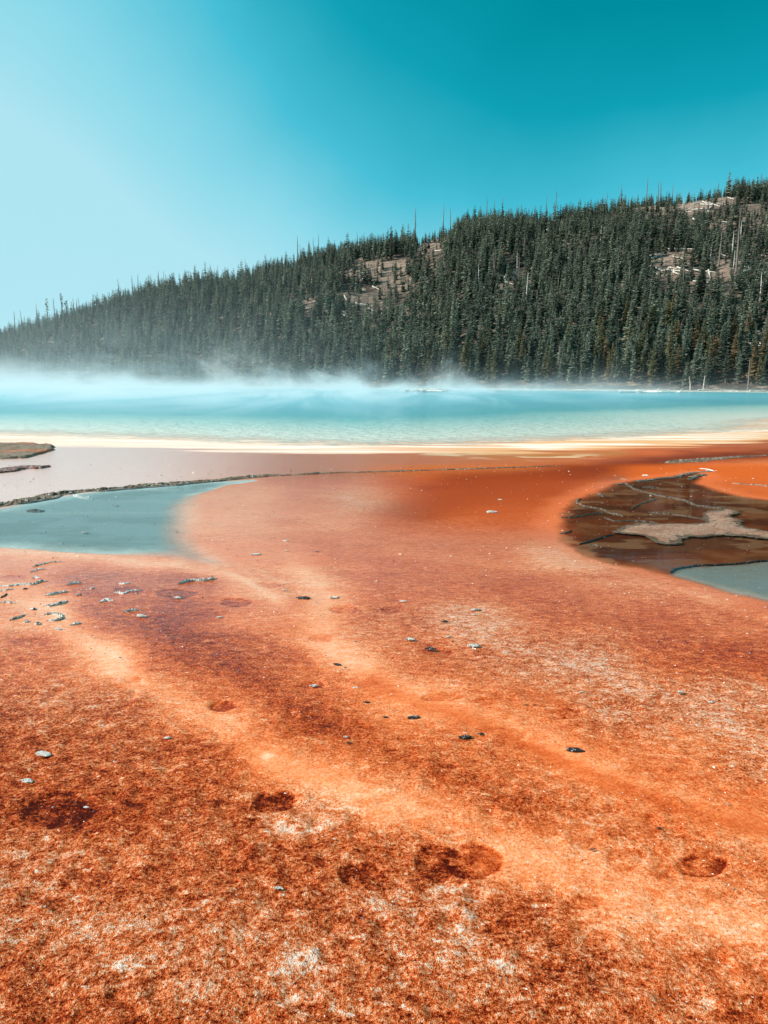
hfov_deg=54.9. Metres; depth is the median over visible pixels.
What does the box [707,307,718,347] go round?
pine tree
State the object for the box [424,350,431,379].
pine tree
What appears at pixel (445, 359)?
pine tree
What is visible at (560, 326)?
pine tree
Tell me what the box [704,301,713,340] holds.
pine tree
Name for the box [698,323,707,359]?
pine tree
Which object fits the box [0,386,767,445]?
spring water
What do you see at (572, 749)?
crust fragment
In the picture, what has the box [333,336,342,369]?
pine tree
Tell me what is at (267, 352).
pine tree
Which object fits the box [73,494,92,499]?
crust ridgelet
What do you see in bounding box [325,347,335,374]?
pine tree
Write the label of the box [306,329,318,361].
pine tree
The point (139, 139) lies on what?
sky
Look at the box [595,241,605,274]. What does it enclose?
pine tree
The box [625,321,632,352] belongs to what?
pine tree
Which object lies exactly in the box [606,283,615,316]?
pine tree
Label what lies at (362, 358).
pine tree
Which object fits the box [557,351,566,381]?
pine tree
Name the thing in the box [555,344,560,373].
pine tree
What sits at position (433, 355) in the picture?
pine tree
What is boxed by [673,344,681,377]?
pine tree
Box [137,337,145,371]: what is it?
pine tree
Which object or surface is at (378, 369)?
pine tree
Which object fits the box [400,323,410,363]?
pine tree
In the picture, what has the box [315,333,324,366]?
pine tree
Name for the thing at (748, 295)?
pine tree
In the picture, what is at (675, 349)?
pine tree
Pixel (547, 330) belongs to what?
pine tree
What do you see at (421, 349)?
pine tree
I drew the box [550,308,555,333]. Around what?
pine tree
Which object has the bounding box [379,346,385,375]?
pine tree
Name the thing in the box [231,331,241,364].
pine tree
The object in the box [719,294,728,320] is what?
pine tree
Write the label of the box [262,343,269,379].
pine tree
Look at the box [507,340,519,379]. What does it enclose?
pine tree
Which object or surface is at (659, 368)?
pine tree
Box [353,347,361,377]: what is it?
pine tree
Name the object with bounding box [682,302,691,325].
pine tree
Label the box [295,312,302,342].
pine tree
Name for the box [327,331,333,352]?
pine tree
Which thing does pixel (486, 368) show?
pine tree
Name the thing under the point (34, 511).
crust ridgelet
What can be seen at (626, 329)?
pine tree
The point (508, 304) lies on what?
pine tree
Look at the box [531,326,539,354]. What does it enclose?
pine tree
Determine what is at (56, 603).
crust ridgelet
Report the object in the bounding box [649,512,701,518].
crust line
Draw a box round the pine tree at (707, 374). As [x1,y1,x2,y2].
[703,350,710,384]
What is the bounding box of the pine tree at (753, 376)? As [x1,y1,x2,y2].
[745,347,758,383]
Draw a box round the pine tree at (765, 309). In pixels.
[762,293,767,317]
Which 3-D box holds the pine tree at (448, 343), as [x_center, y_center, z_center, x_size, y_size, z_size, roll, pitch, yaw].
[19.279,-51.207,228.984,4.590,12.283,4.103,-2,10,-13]
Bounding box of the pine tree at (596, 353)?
[593,335,598,366]
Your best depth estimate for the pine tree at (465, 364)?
214.18 m
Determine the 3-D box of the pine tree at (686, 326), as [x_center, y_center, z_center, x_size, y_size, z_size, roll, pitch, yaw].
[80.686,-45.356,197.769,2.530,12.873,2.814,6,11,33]
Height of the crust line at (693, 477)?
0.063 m
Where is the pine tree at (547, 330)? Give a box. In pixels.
[541,317,551,350]
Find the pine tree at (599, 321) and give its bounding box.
[596,304,604,337]
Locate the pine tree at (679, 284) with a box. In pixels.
[674,274,681,304]
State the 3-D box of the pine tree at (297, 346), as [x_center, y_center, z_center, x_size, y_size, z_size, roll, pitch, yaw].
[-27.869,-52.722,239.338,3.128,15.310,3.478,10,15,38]
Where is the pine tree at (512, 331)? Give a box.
[509,318,517,354]
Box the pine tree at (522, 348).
[518,337,527,369]
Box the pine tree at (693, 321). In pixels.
[686,302,695,333]
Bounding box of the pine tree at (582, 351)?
[579,338,585,366]
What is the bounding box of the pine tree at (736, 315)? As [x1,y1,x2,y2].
[730,302,742,335]
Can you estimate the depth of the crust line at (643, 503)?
12.48 m
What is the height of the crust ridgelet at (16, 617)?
0.052 m
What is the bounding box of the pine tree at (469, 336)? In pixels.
[464,326,471,355]
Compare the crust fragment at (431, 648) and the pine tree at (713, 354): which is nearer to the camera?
the crust fragment at (431, 648)
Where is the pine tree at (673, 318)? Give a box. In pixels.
[669,301,678,329]
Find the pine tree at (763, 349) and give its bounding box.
[758,323,767,362]
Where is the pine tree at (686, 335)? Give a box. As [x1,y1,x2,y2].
[681,334,688,360]
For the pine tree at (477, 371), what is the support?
on the hillside
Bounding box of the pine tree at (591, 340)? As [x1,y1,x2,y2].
[589,321,594,350]
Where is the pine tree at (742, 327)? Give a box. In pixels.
[737,311,747,348]
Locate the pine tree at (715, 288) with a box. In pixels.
[711,274,720,301]
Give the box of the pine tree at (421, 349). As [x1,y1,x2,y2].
[417,334,423,365]
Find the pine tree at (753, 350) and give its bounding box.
[750,338,760,368]
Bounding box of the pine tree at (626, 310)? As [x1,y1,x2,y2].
[621,297,629,330]
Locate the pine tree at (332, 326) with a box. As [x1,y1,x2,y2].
[328,303,336,333]
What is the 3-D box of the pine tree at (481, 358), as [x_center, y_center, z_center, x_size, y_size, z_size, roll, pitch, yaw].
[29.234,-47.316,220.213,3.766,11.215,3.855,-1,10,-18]
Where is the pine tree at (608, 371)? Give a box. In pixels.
[603,350,611,382]
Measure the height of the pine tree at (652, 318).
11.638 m
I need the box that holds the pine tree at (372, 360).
[369,343,375,372]
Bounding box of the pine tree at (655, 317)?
[644,295,658,333]
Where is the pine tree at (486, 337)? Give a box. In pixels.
[483,323,492,361]
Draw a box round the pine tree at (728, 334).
[723,317,731,352]
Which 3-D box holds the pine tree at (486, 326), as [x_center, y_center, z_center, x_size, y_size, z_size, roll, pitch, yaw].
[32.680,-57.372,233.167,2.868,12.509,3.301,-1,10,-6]
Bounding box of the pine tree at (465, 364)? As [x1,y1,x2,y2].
[460,336,469,376]
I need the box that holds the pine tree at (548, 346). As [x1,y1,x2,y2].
[546,335,552,362]
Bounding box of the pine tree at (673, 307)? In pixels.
[669,292,679,330]
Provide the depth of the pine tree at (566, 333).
214.90 m
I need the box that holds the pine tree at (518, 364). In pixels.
[514,346,520,376]
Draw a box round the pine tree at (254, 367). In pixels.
[251,349,258,381]
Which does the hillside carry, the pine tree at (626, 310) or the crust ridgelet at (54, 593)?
the pine tree at (626, 310)
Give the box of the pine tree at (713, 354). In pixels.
[707,335,716,371]
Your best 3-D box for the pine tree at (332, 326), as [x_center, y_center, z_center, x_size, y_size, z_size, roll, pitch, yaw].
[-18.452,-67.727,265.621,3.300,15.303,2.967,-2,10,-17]
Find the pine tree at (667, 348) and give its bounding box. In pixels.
[665,335,671,361]
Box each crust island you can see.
[0,442,54,458]
[0,465,50,472]
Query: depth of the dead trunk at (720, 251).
272.20 m
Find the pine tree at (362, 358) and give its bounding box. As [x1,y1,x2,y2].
[359,339,365,367]
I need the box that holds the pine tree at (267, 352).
[263,338,269,365]
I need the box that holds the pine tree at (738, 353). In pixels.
[733,344,739,373]
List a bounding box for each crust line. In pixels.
[560,512,604,517]
[576,498,622,515]
[579,534,613,544]
[604,517,655,522]
[615,483,728,508]
[631,498,655,508]
[634,470,712,481]
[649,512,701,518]
[670,560,767,573]
[687,474,707,479]
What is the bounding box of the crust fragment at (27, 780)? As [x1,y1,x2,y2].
[20,778,32,782]
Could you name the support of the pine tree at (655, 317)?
on the hillside
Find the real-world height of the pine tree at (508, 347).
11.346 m
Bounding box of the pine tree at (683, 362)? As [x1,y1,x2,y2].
[680,340,686,373]
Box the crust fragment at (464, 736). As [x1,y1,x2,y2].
[458,735,471,738]
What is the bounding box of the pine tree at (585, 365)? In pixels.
[579,343,590,376]
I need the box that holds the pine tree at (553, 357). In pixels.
[548,334,556,366]
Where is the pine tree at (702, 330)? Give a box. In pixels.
[699,323,703,344]
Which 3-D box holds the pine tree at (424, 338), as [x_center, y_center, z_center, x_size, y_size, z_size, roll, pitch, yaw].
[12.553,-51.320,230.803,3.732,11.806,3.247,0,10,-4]
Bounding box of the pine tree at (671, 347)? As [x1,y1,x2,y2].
[666,336,673,364]
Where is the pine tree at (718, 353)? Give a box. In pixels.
[715,328,724,365]
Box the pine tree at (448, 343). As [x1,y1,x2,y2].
[441,327,449,356]
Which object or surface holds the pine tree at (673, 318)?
on the hillside
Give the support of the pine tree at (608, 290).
on the hillside
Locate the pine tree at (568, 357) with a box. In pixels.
[564,340,571,374]
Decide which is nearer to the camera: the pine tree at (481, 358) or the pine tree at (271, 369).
the pine tree at (481, 358)
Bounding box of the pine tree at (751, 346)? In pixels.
[749,328,757,360]
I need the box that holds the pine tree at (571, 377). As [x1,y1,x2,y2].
[566,350,576,383]
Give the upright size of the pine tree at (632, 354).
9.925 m
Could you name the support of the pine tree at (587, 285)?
on the hillside
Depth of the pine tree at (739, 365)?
180.63 m
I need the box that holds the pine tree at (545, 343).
[542,330,547,354]
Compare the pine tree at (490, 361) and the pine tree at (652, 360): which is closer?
the pine tree at (652, 360)
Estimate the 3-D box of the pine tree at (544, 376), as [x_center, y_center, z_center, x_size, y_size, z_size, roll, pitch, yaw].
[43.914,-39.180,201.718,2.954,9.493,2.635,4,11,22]
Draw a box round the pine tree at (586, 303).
[581,294,591,324]
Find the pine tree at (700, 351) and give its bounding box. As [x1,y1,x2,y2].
[698,339,703,368]
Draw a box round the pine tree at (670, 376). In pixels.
[665,349,675,384]
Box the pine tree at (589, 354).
[581,330,592,368]
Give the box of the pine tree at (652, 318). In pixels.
[647,305,655,331]
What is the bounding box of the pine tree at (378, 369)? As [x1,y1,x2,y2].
[375,344,382,382]
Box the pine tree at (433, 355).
[429,342,436,373]
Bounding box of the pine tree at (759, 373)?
[755,356,762,384]
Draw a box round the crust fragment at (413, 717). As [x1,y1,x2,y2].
[407,715,419,718]
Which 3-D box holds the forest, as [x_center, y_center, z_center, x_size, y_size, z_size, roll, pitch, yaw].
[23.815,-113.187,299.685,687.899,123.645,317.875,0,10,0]
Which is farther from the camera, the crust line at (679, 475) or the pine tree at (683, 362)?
the pine tree at (683, 362)
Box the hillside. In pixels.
[0,196,767,390]
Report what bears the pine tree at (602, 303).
on the hillside
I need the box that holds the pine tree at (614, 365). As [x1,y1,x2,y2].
[611,347,617,379]
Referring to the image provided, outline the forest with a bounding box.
[0,172,767,385]
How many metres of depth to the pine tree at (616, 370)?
193.14 m
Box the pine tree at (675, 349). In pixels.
[671,337,677,367]
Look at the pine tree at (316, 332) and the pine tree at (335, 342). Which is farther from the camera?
the pine tree at (316, 332)
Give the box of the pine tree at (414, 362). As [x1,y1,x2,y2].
[410,343,418,377]
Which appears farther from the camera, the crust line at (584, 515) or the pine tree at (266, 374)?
the pine tree at (266, 374)
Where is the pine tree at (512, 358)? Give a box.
[507,341,515,375]
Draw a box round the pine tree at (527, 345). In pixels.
[523,334,530,361]
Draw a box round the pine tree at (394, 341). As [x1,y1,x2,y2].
[392,328,398,359]
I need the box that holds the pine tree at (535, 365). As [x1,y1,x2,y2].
[532,348,540,379]
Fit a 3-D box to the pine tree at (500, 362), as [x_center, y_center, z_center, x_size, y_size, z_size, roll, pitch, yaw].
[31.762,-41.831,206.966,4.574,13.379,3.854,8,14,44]
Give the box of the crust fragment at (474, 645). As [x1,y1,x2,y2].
[468,643,479,646]
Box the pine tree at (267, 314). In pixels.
[263,304,270,333]
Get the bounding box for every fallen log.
[412,386,448,391]
[619,389,670,392]
[646,388,659,392]
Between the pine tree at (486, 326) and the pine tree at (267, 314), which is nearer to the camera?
the pine tree at (486, 326)
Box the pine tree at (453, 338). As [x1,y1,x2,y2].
[448,325,457,363]
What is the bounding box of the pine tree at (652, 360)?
[646,343,657,377]
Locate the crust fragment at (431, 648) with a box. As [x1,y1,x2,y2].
[424,647,435,649]
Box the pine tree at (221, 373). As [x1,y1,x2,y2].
[217,351,225,383]
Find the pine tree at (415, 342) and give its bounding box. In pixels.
[411,330,418,365]
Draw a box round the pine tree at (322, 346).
[319,331,324,366]
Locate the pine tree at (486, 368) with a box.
[483,351,491,378]
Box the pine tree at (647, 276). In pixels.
[643,260,650,289]
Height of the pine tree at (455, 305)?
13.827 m
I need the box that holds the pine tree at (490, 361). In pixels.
[489,342,496,376]
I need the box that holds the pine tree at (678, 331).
[674,321,681,353]
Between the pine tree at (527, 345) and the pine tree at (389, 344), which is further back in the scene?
the pine tree at (389, 344)
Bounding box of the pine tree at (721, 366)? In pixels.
[715,333,729,375]
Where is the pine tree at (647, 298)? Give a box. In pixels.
[639,294,650,319]
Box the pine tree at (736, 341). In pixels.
[730,328,740,357]
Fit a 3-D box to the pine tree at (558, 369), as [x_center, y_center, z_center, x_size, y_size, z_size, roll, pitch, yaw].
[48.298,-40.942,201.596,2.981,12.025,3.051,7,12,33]
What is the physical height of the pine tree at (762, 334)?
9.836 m
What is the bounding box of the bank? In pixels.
[0,385,767,391]
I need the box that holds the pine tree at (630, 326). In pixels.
[623,311,632,343]
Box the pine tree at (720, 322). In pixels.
[718,300,728,336]
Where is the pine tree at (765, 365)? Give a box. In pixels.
[763,351,767,379]
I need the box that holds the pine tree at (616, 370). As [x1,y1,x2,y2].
[613,352,621,382]
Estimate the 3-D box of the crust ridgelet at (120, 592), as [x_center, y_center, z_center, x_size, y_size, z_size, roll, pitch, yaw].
[-2.465,0.771,7.110,0.116,0.052,0.227,10,14,43]
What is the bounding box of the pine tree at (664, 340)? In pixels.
[661,326,667,349]
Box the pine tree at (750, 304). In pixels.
[746,291,753,319]
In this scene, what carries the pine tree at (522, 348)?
on the hillside
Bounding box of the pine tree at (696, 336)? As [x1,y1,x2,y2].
[692,315,700,347]
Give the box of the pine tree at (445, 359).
[440,341,448,376]
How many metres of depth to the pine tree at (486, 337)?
219.94 m
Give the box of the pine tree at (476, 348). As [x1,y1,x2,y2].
[471,340,480,368]
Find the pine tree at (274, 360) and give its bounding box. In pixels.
[270,343,276,375]
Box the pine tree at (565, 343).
[561,324,571,361]
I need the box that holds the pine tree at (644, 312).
[640,298,648,328]
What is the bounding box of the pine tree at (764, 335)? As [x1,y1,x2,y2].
[760,317,767,358]
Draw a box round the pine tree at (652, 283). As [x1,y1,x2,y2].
[648,270,654,301]
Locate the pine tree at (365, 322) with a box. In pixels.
[362,314,371,346]
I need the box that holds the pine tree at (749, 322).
[742,308,752,340]
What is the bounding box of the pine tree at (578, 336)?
[575,312,582,345]
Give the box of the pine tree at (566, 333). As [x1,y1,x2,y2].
[564,322,572,342]
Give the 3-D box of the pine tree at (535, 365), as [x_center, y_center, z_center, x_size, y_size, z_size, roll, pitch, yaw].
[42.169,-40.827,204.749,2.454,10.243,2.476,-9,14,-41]
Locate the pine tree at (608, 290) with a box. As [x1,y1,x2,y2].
[604,278,611,317]
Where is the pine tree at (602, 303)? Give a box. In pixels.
[593,291,606,331]
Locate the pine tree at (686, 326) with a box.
[681,321,689,359]
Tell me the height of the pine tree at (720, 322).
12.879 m
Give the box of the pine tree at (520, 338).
[515,325,521,359]
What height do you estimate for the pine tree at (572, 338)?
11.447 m
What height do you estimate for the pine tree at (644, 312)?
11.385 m
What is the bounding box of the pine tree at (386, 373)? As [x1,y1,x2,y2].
[382,352,389,381]
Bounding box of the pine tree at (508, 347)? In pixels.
[504,333,510,367]
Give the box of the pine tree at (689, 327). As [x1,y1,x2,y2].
[682,313,692,340]
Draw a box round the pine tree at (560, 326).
[552,312,563,344]
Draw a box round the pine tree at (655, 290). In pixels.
[651,276,659,310]
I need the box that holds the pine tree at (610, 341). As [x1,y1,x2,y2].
[607,323,614,354]
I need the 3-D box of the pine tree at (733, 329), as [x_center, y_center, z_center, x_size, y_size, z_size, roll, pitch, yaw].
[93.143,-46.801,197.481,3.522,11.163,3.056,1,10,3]
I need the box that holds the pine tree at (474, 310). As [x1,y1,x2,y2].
[470,289,479,325]
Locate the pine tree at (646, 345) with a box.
[643,331,649,359]
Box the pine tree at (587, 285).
[581,271,592,301]
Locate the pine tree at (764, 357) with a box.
[762,343,767,369]
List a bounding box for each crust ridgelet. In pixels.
[0,579,47,586]
[0,600,14,603]
[9,614,24,620]
[26,509,44,512]
[32,561,62,566]
[43,600,67,606]
[44,612,62,620]
[45,590,67,595]
[66,581,81,584]
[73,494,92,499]
[99,598,112,602]
[114,589,140,593]
[123,608,138,612]
[178,576,217,583]
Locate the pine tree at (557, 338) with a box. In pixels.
[548,316,561,356]
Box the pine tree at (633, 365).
[629,346,637,381]
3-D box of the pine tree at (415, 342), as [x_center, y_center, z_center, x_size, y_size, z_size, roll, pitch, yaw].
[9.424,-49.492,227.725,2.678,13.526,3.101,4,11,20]
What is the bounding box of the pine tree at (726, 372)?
[721,349,731,382]
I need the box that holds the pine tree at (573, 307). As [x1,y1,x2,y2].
[568,284,577,319]
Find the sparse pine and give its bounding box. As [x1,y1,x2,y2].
[60,293,62,314]
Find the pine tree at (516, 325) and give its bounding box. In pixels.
[513,319,519,345]
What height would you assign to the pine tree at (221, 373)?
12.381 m
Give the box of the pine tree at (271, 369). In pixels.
[266,348,276,382]
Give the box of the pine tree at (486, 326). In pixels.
[483,312,490,341]
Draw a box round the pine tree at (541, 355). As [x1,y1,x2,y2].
[533,340,543,367]
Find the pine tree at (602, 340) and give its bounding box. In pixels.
[597,317,607,358]
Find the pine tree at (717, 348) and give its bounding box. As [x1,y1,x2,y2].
[713,333,719,362]
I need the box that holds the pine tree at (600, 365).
[597,341,603,373]
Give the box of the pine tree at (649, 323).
[642,301,654,346]
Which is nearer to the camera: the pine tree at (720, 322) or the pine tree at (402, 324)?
the pine tree at (720, 322)
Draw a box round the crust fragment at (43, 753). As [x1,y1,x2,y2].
[35,751,50,756]
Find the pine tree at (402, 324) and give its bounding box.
[397,303,408,341]
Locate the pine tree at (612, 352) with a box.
[609,341,614,367]
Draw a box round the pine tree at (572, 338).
[567,328,575,354]
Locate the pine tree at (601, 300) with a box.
[596,282,606,319]
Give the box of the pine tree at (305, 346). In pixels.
[302,333,309,360]
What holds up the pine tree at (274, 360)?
on the hillside
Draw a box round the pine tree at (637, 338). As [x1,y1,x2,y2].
[634,332,639,354]
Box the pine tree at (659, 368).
[656,338,667,378]
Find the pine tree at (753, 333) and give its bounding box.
[750,321,758,350]
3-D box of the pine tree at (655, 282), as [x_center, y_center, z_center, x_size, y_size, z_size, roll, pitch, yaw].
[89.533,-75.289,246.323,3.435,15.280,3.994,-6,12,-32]
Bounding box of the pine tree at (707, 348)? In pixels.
[703,337,711,365]
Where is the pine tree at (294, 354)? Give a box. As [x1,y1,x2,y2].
[291,346,297,371]
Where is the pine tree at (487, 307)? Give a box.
[482,289,495,321]
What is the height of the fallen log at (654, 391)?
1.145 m
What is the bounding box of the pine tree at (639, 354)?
[636,331,645,368]
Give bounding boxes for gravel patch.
[612,509,767,543]
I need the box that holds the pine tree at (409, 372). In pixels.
[405,349,412,379]
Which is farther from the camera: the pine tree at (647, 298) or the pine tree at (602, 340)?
the pine tree at (647, 298)
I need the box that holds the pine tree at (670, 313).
[667,300,672,335]
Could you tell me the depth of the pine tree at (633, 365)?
191.56 m
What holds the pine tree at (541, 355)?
on the hillside
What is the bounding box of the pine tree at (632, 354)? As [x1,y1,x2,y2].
[626,342,634,376]
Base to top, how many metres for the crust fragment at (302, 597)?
0.024 m
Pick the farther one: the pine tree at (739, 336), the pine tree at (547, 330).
the pine tree at (547, 330)
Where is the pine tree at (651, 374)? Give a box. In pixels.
[647,348,657,384]
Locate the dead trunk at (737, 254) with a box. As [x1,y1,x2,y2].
[734,210,742,280]
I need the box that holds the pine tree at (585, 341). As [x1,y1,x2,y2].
[579,330,588,354]
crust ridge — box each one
[0,465,566,506]
[662,455,767,462]
[734,483,767,485]
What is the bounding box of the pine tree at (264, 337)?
[261,334,267,358]
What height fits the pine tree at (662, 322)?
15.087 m
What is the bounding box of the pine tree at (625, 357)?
[621,342,632,375]
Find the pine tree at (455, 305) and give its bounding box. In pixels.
[449,292,457,321]
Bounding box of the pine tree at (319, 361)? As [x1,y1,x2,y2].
[312,340,320,371]
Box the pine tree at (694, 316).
[692,301,699,335]
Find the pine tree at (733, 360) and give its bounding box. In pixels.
[727,334,740,370]
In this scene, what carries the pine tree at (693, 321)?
on the hillside
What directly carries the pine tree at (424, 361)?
on the hillside
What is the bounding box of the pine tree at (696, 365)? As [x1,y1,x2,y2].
[688,339,703,380]
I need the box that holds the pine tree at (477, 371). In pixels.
[473,349,480,380]
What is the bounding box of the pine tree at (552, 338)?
[549,326,555,358]
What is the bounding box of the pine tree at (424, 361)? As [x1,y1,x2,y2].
[421,342,427,377]
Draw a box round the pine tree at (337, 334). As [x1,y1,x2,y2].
[335,324,341,351]
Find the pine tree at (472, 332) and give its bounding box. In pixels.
[469,318,474,345]
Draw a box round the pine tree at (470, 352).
[468,337,473,365]
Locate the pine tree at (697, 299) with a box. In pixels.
[694,294,698,317]
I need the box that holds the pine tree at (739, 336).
[737,327,742,351]
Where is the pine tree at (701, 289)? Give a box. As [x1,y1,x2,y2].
[693,261,709,300]
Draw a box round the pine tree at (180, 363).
[174,348,184,379]
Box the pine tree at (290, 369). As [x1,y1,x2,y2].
[286,350,295,381]
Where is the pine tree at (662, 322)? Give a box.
[654,299,667,342]
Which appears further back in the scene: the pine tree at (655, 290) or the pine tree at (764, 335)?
the pine tree at (655, 290)
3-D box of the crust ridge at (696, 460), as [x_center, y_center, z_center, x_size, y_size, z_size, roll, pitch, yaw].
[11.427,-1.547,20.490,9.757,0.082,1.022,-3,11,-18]
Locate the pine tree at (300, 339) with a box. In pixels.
[297,326,302,356]
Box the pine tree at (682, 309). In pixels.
[677,283,687,324]
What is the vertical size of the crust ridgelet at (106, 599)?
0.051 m
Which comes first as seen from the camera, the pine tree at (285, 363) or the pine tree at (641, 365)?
the pine tree at (641, 365)
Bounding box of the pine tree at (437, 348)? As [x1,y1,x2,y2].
[435,339,440,364]
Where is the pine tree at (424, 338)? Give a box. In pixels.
[420,330,426,356]
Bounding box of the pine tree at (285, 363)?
[282,347,288,379]
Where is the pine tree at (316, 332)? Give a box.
[314,318,320,353]
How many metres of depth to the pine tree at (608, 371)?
194.24 m
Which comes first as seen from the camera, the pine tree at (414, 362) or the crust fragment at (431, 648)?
the crust fragment at (431, 648)
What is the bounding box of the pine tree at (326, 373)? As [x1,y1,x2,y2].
[321,349,333,384]
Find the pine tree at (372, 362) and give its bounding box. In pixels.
[367,345,374,376]
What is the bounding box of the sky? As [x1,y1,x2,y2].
[0,0,767,329]
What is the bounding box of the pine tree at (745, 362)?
[738,325,752,378]
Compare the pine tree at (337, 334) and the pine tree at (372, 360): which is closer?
the pine tree at (372, 360)
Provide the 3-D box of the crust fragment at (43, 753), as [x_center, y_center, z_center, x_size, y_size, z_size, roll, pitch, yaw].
[-1.846,1.305,4.008,0.097,0.016,0.045,2,10,13]
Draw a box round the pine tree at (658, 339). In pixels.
[655,323,661,354]
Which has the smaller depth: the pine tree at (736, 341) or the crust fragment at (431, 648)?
the crust fragment at (431, 648)
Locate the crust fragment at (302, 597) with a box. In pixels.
[296,596,309,598]
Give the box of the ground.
[0,386,767,1023]
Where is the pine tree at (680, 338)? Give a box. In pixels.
[676,325,682,357]
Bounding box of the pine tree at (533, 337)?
[529,323,537,361]
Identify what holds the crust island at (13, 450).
on the ground
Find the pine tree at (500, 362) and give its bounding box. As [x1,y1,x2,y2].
[492,338,505,382]
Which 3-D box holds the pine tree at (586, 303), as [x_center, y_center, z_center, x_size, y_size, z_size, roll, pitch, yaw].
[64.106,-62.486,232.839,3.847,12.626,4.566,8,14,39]
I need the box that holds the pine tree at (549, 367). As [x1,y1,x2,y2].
[545,347,552,379]
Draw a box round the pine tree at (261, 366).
[256,337,266,381]
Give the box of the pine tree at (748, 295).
[742,282,750,312]
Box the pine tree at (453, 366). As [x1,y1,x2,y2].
[445,341,456,376]
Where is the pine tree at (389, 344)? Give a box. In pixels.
[386,330,394,360]
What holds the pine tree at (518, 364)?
on the hillside
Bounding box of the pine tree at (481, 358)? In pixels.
[479,335,486,368]
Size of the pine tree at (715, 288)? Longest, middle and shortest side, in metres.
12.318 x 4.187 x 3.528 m
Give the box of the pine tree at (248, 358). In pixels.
[245,344,251,376]
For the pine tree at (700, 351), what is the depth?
188.76 m
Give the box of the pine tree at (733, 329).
[728,316,736,352]
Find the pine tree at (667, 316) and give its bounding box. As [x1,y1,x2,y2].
[663,299,671,332]
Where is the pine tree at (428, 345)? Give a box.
[422,336,432,363]
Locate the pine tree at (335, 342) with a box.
[331,333,337,362]
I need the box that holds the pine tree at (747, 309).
[745,284,754,317]
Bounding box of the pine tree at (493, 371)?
[490,350,497,384]
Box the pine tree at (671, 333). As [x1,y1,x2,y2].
[664,323,677,356]
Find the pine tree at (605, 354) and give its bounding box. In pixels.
[601,336,609,370]
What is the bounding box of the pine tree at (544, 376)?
[540,352,549,382]
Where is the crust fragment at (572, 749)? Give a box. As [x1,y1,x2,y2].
[566,747,584,751]
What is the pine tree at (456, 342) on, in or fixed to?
on the hillside
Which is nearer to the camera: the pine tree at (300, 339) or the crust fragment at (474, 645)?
the crust fragment at (474, 645)
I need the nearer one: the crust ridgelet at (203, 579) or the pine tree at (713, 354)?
the crust ridgelet at (203, 579)
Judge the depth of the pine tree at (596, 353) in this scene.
204.24 m
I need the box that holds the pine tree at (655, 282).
[648,263,657,297]
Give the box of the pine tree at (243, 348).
[240,338,250,370]
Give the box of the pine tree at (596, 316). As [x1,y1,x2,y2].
[590,299,599,337]
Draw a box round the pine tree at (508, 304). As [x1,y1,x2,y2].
[501,285,512,327]
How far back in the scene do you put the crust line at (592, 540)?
9.56 m
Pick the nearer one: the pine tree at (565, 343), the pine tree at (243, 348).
the pine tree at (565, 343)
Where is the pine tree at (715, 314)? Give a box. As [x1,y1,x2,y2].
[709,300,718,327]
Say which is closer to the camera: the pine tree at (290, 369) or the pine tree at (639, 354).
the pine tree at (639, 354)
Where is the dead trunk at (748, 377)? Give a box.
[746,360,749,390]
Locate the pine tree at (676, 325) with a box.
[673,321,678,343]
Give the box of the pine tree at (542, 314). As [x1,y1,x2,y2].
[538,292,547,325]
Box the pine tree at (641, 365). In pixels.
[639,348,646,375]
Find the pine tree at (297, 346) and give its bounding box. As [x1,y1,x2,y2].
[294,325,301,366]
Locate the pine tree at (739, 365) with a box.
[735,349,743,378]
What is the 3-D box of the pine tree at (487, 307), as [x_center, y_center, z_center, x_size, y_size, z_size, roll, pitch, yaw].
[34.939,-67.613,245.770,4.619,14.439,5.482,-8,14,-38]
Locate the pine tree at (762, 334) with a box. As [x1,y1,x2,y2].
[761,311,767,338]
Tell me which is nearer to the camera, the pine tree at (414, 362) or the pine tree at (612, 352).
the pine tree at (612, 352)
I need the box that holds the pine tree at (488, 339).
[482,336,491,364]
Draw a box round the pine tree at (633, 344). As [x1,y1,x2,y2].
[625,330,637,362]
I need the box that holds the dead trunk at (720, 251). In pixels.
[718,228,722,265]
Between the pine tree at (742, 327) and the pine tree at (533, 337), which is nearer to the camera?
the pine tree at (742, 327)
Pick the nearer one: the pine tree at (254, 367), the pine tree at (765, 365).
the pine tree at (765, 365)
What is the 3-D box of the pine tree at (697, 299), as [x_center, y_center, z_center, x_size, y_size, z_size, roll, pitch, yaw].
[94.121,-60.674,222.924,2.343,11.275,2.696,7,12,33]
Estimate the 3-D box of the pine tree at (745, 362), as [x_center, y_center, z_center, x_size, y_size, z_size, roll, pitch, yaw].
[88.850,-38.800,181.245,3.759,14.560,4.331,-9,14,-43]
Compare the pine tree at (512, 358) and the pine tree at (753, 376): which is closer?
the pine tree at (753, 376)
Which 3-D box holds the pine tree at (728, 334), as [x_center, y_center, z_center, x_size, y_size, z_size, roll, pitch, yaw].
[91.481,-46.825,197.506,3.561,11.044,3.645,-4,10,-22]
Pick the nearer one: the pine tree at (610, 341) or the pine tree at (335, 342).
the pine tree at (610, 341)
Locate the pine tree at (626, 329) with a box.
[622,308,633,351]
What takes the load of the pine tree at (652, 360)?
on the hillside
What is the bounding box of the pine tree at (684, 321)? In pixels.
[680,310,688,334]
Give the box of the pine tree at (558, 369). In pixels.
[556,340,564,379]
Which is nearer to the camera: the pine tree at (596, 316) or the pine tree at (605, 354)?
the pine tree at (605, 354)
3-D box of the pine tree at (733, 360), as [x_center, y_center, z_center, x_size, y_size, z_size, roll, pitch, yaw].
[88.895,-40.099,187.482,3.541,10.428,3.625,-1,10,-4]
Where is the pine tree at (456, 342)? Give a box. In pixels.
[453,317,461,356]
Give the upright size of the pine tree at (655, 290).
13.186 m

